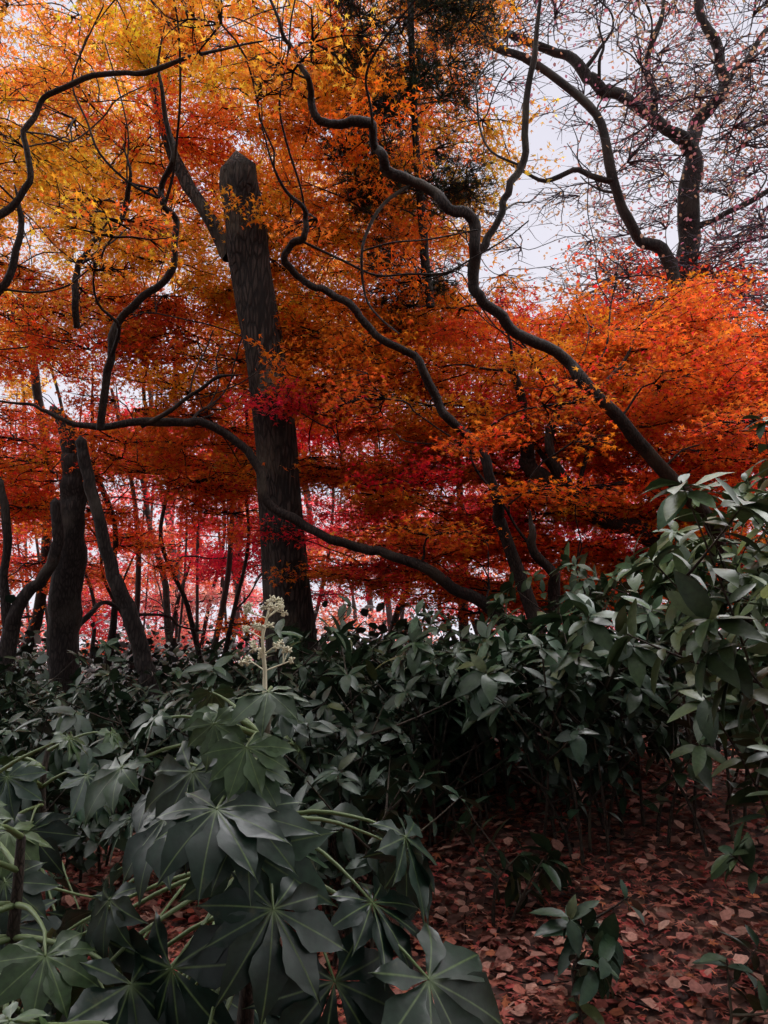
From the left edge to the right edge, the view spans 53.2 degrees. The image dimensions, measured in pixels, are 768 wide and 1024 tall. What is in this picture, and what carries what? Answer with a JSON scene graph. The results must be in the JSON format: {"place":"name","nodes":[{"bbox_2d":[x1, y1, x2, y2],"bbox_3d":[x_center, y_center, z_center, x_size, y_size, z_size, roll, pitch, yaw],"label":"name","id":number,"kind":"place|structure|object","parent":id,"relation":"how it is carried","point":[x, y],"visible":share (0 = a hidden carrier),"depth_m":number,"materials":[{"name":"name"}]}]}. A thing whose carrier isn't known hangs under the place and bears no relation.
{"place":"outdoors","nodes":[
{"label":"outdoors","id":0,"kind":"place"},
{"bbox_2d":[0,0,767,662],"label":"sky","id":1,"kind":"structure","parent":0,"point":[540,137],"materials":[{"name":"white"}]},
{"bbox_2d":[18,732,767,1023],"bbox_3d":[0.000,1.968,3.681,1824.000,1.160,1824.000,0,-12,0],"label":"ground","id":2,"kind":"structure","parent":0,"point":[653,957],"depth_m":4.14,"materials":[{"name":"brown plant"}]},
{"bbox_2d":[0,707,174,876],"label":"fatsia leaves","id":3,"kind":"object","parent":2,"relation":"on","point":[53,830],"visible":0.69,"depth_m":3.23,"materials":[{"name":"green plant"}]},
{"bbox_2d":[0,727,234,1023],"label":"fatsia leaves","id":4,"kind":"object","parent":2,"relation":"on","point":[190,1002],"visible":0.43,"depth_m":1.80,"materials":[{"name":"green plant"}]},
{"bbox_2d":[0,406,236,711],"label":"maple wood","id":5,"kind":"object","parent":2,"relation":"on","point":[64,567],"visible":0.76,"depth_m":8.82,"materials":[{"name":"grey plant"}]},
{"bbox_2d":[5,595,294,1023],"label":"fatsia","id":6,"kind":"object","parent":2,"relation":"on","point":[245,1016],"depth_m":2.32,"materials":[{"name":"green plant"}]},
{"bbox_2d":[19,683,296,1012],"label":"fatsia leaves","id":7,"kind":"object","parent":2,"relation":"on","point":[238,765],"visible":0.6,"depth_m":1.93,"materials":[{"name":"green plant"}]},
{"bbox_2d":[84,704,294,910],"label":"fatsia leaves","id":8,"kind":"object","parent":2,"relation":"on","point":[104,786],"visible":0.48,"depth_m":2.11,"materials":[{"name":"green plant"}]},
{"bbox_2d":[0,731,419,1023],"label":"fatsia leaves","id":9,"kind":"object","parent":2,"relation":"on","point":[217,847],"visible":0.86,"depth_m":1.82,"materials":[{"name":"green plant"}]},
{"bbox_2d":[0,686,429,1023],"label":"leaf stems","id":10,"kind":"object","parent":2,"relation":"on","point":[251,730],"visible":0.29,"depth_m":2.13,"materials":[{"name":"green plant"}]},
{"bbox_2d":[0,705,437,939],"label":"fatsia leaves","id":11,"kind":"object","parent":2,"relation":"on","point":[304,846],"visible":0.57,"depth_m":2.04,"materials":[{"name":"green plant"}]},
{"bbox_2d":[143,48,318,689],"bbox_3d":[-1.567,-1.340,8.479,2.463,8.752,1.214,6,-13,-27],"label":"tree trunk","id":12,"kind":"object","parent":2,"relation":"on","point":[244,251],"visible":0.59,"depth_m":8.31,"materials":[{"name":"brown plant"}]},
{"bbox_2d":[49,735,434,1023],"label":"fatsia leaves","id":13,"kind":"object","parent":2,"relation":"on","point":[366,996],"visible":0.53,"depth_m":1.96,"materials":[{"name":"green plant"}]},
{"bbox_2d":[0,684,503,1023],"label":"fatsia leaves","id":14,"kind":"object","parent":2,"relation":"on","point":[458,983],"visible":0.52,"depth_m":1.90,"materials":[{"name":"green plant"}]},
{"bbox_2d":[0,589,756,756],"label":"undergrowth leaves","id":15,"kind":"object","parent":2,"relation":"on","point":[161,662],"visible":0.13,"depth_m":12.73,"materials":[{"name":"green plant"}]},
{"bbox_2d":[0,16,764,690],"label":"wood","id":16,"kind":"object","parent":2,"relation":"on","point":[44,552],"visible":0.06,"depth_m":13.64,"materials":[{"name":"brown plant"}]},
{"bbox_2d":[0,0,767,734],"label":"maple leaves","id":17,"kind":"object","parent":2,"relation":"on","point":[480,346],"visible":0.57,"depth_m":9.28,"materials":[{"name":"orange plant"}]},
{"bbox_2d":[0,415,767,1023],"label":"shrubs","id":18,"kind":"object","parent":2,"relation":"on","point":[698,601],"visible":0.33,"depth_m":4.46,"materials":[{"name":"green plant"}]},
{"bbox_2d":[0,0,767,752],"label":"branches","id":19,"kind":"object","parent":2,"relation":"on","point":[634,438],"visible":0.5,"depth_m":7.14,"materials":[{"name":"black plant"}]},
{"bbox_2d":[14,309,756,686],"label":"wood stems","id":20,"kind":"object","parent":2,"relation":"on","point":[224,595],"visible":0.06,"depth_m":18.19,"materials":[{"name":"brown plant"}]},
{"bbox_2d":[20,735,767,1023],"bbox_3d":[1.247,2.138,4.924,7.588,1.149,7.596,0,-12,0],"label":"fallen leaves","id":21,"kind":"object","parent":2,"relation":"on","point":[562,1007],"visible":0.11,"depth_m":4.04,"materials":[{"name":"brown plant"}]},
{"bbox_2d":[307,0,509,336],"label":"evergreen tree","id":22,"kind":"object","parent":2,"relation":"on","point":[417,77],"depth_m":8.56,"materials":[{"name":"plant"}]},
{"bbox_2d":[144,760,767,1013],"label":"fallen twigs","id":23,"kind":"object","parent":2,"relation":"on","point":[526,952],"visible":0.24,"depth_m":4.06,"materials":[{"name":"black wood"}]},
{"bbox_2d":[402,0,767,707],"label":"bare tree","id":24,"kind":"object","parent":2,"relation":"on","point":[660,248],"visible":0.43,"depth_m":13.88,"materials":[{"name":"grey plant"}]},
{"bbox_2d":[309,0,767,442],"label":"twigs","id":25,"kind":"object","parent":24,"relation":"attached to","point":[696,111],"visible":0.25,"depth_m":13.12,"materials":[{"name":"brown wood"}]},
{"bbox_2d":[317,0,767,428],"bbox_3d":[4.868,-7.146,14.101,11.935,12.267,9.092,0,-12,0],"label":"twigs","id":26,"kind":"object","parent":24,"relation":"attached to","point":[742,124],"visible":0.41,"depth_m":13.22,"materials":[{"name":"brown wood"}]}
]}

